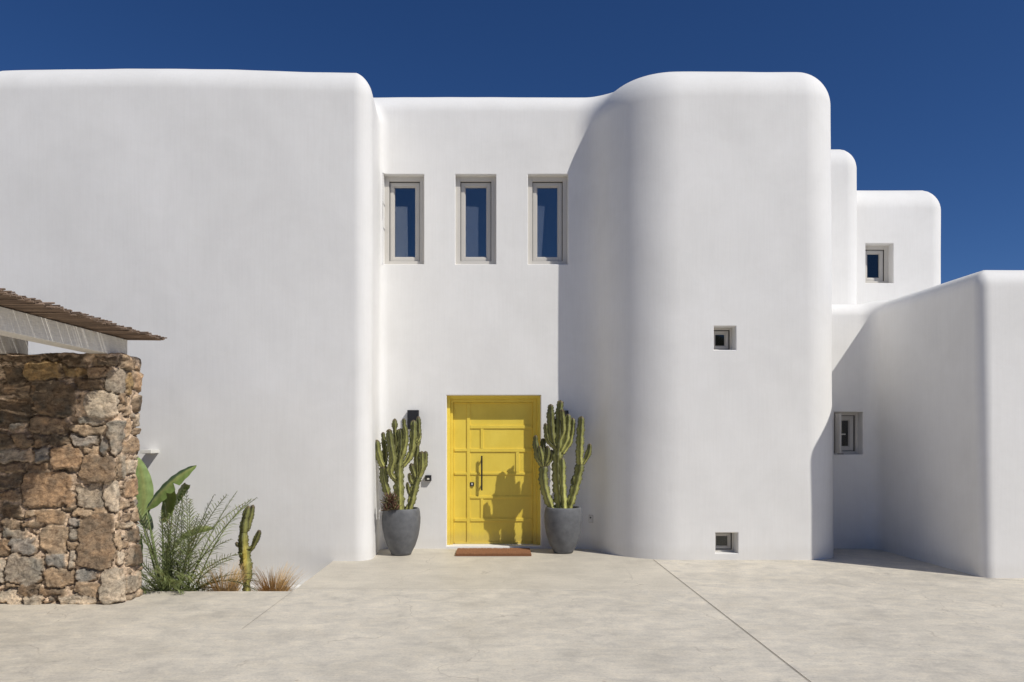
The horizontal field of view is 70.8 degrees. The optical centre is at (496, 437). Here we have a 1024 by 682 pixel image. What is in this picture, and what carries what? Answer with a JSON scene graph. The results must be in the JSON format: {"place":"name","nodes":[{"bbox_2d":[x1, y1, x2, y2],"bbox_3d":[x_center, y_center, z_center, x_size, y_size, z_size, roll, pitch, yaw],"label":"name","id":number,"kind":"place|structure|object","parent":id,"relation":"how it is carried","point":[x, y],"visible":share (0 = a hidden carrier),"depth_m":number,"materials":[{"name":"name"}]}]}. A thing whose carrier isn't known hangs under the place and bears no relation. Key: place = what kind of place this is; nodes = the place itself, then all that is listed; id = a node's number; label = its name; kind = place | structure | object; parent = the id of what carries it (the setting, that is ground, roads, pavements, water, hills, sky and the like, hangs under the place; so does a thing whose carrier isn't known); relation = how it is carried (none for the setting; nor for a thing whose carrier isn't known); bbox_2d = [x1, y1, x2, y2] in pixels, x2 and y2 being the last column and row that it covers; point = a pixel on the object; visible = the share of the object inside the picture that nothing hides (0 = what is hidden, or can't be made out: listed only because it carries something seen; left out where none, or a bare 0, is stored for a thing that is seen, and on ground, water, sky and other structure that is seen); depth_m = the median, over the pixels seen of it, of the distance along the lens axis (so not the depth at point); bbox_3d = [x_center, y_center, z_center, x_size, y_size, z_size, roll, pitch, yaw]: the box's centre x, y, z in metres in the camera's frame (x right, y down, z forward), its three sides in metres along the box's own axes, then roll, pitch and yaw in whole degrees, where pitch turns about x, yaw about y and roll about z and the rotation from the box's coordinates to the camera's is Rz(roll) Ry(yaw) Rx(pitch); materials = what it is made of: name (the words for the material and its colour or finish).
{"place":"outdoors","nodes":[
{"label":"outdoors","id":0,"kind":"place"},
{"bbox_2d":[297,549,689,588],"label":"entrance path","id":1,"kind":"structure","parent":0,"point":[449,569],"depth_m":9.38,"materials":[{"name":"concrete"}]},
{"bbox_2d":[382,506,420,555],"bbox_3d":[-1.435,1.408,10.820,0.578,0.696,0.578,0,0,0],"label":"plant pot","id":2,"kind":"object","parent":1,"relation":"on","point":[401,528],"visible":0.84,"depth_m":10.60,"materials":[{"name":"concrete"}]},
{"bbox_2d":[380,491,401,510],"bbox_3d":[-1.556,0.957,10.591,0.325,0.335,0.252,0,0,0],"label":"succulent","id":3,"kind":"object","parent":2,"relation":"on","point":[389,499],"visible":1,"depth_m":10.55,"materials":[{"name":"brown plant"}]},
{"bbox_2d":[375,416,427,509],"bbox_3d":[-1.446,0.413,10.815,0.834,1.470,0.262,0,0,0],"label":"cactus","id":4,"kind":"object","parent":2,"relation":"on","point":[395,444],"visible":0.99,"depth_m":10.80,"materials":[{"name":"green plant"}]},
{"bbox_2d":[455,548,531,555],"bbox_3d":[-0.051,1.738,10.940,1.128,0.034,0.566,0,0,0],"label":"doormat","id":5,"kind":"object","parent":1,"relation":"on","point":[493,551],"visible":1,"depth_m":10.79,"materials":[{"name":"brown fabric"}]},
{"bbox_2d":[544,506,581,553],"bbox_3d":[1.013,1.408,11.000,0.578,0.696,0.578,0,0,0],"label":"plant pot","id":6,"kind":"object","parent":1,"relation":"on","point":[563,526],"visible":0.95,"depth_m":10.78,"materials":[{"name":"concrete"}]},
{"bbox_2d":[532,400,591,507],"bbox_3d":[0.996,0.300,10.996,0.922,1.737,0.251,0,0,0],"label":"cactus","id":7,"kind":"object","parent":6,"relation":"in","point":[559,432],"visible":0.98,"depth_m":10.96,"materials":[{"name":"green plant"}]},
{"bbox_2d":[0,549,1023,681],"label":"pavement","id":8,"kind":"structure","parent":0,"point":[858,615],"depth_m":6.53,"materials":[{"name":"concrete"}]},
{"bbox_2d":[0,352,143,604],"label":"stone wall","id":9,"kind":"structure","parent":8,"relation":"on","point":[69,451],"depth_m":7.61,"materials":[{"name":"brown stone"}]},
{"bbox_2d":[0,288,166,354],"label":"pergola","id":10,"kind":"object","parent":9,"relation":"on","point":[24,320],"visible":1,"depth_m":6.77,"materials":[{"name":"brown wood"}]},
{"bbox_2d":[190,558,257,591],"bbox_3d":[-3.207,1.780,8.462,0.800,0.679,0.836,0,0,0],"label":"grass tuft","id":11,"kind":"object","parent":8,"relation":"on","point":[231,586],"visible":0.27,"depth_m":8.42,"materials":[{"name":"brown plant"}]},
{"bbox_2d":[0,69,1023,590],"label":"villa","id":12,"kind":"object","parent":8,"relation":"on","point":[728,315],"visible":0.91,"depth_m":10.34,"materials":[{"name":"white paint"}]},
{"bbox_2d":[140,450,158,453],"bbox_3d":[-4.885,0.200,10.137,0.153,0.052,0.235,0,0,0],"label":"wall light","id":13,"kind":"object","parent":12,"relation":"attached to","point":[148,451],"visible":1,"depth_m":10.03,"materials":[{"name":"white metal"}]},
{"bbox_2d":[385,177,423,263],"bbox_3d":[-1.472,-3.450,11.550,0.649,1.434,0.101,0,0,0],"label":"window","id":14,"kind":"structure","parent":12,"relation":"in","point":[396,217],"depth_m":11.54,"materials":[{"name":"beige metal"}]},
{"bbox_2d":[407,410,418,428],"bbox_3d":[-1.315,-0.278,11.355,0.179,0.301,0.110,0,0,0],"label":"wall lamp","id":15,"kind":"object","parent":12,"relation":"attached to","point":[412,415],"visible":0.61,"depth_m":11.30,"materials":[{"name":"black metal"}]},
{"bbox_2d":[425,475,431,480],"bbox_3d":[-1.080,0.642,11.367,0.096,0.090,0.075,0,0,0],"label":"intercom","id":16,"kind":"object","parent":12,"relation":"attached to","point":[428,477],"visible":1,"depth_m":11.34,"materials":[{"name":"black metal"}]},
{"bbox_2d":[456,177,495,263],"bbox_3d":[-0.335,-3.450,11.550,0.654,1.434,0.101,0,0,0],"label":"window","id":17,"kind":"structure","parent":12,"relation":"in","point":[466,216],"depth_m":11.54,"materials":[{"name":"beige metal"}]},
{"bbox_2d":[447,396,539,544],"bbox_3d":[-0.050,0.529,11.605,1.502,2.400,0.170,0,0,0],"label":"door","id":18,"kind":"structure","parent":12,"relation":"in","point":[493,486],"depth_m":11.62,"materials":[{"name":"yellow paint"}]},
{"bbox_2d":[528,177,566,263],"bbox_3d":[0.810,-3.450,11.550,0.644,1.434,0.101,0,0,0],"label":"window","id":19,"kind":"structure","parent":12,"relation":"in","point":[535,213],"depth_m":11.54,"materials":[{"name":"beige metal"}]},
{"bbox_2d":[589,515,592,522],"bbox_3d":[1.484,1.277,11.307,0.090,0.125,0.051,0,0,44],"label":"socket","id":20,"kind":"object","parent":12,"relation":"attached to","point":[590,518],"visible":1,"depth_m":11.29,"materials":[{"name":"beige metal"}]},
{"bbox_2d":[714,328,731,349],"bbox_3d":[3.273,-1.425,10.560,0.329,0.354,0.100,0,0,0],"label":"window","id":21,"kind":"structure","parent":12,"relation":"in","point":[722,336],"depth_m":10.56,"materials":[{"name":"beige metal"}]},
{"bbox_2d":[715,533,733,551],"bbox_3d":[3.300,1.518,10.560,0.334,0.309,0.100,0,0,0],"label":"window","id":22,"kind":"structure","parent":12,"relation":"in","point":[724,542],"depth_m":10.56,"materials":[{"name":"beige metal"}]},
{"bbox_2d":[834,412,857,453],"bbox_3d":[5.565,-0.065,11.448,0.464,0.684,0.385,0,0,0],"label":"window","id":23,"kind":"structure","parent":12,"relation":"in","point":[845,423],"depth_m":11.54,"materials":[{"name":"beige metal"}]},
{"bbox_2d":[865,246,887,282],"bbox_3d":[7.435,-3.385,14.230,0.554,0.784,0.100,0,0,0],"label":"window","id":24,"kind":"structure","parent":12,"relation":"in","point":[876,257],"depth_m":14.22,"materials":[{"name":"beige metal"}]},
{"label":"planting bed","id":25,"kind":"structure","parent":8,"relation":"on","visible":0},
{"bbox_2d":[135,458,213,580],"bbox_3d":[-4.288,1.200,9.264,1.548,1.948,0.520,0,0,20],"label":"broad leaved plant","id":26,"kind":"object","parent":25,"relation":"on","point":[147,498],"visible":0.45,"depth_m":9.40,"materials":[{"name":"green plant"}]},
{"bbox_2d":[136,489,258,593],"bbox_3d":[-3.661,1.426,8.545,1.658,1.637,1.284,0,0,-14],"label":"shrub","id":27,"kind":"object","parent":25,"relation":"on","point":[160,578],"visible":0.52,"depth_m":8.52,"materials":[{"name":"green plant"}]},
{"bbox_2d":[235,505,261,590],"bbox_3d":[-3.136,1.495,9.092,0.310,1.283,0.194,0,0,31],"label":"cactus","id":28,"kind":"object","parent":25,"relation":"on","point":[245,549],"visible":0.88,"depth_m":9.08,"materials":[{"name":"green plant"}]},
{"bbox_2d":[242,561,308,590],"bbox_3d":[-2.703,1.822,8.717,0.999,0.636,0.859,0,0,-21],"label":"grass tuft","id":29,"kind":"object","parent":25,"relation":"on","point":[283,584],"visible":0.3,"depth_m":8.61,"materials":[{"name":"brown plant"}]},
{"bbox_2d":[0,0,1023,283],"label":"sky","id":30,"kind":"structure","parent":0,"point":[925,95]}
]}

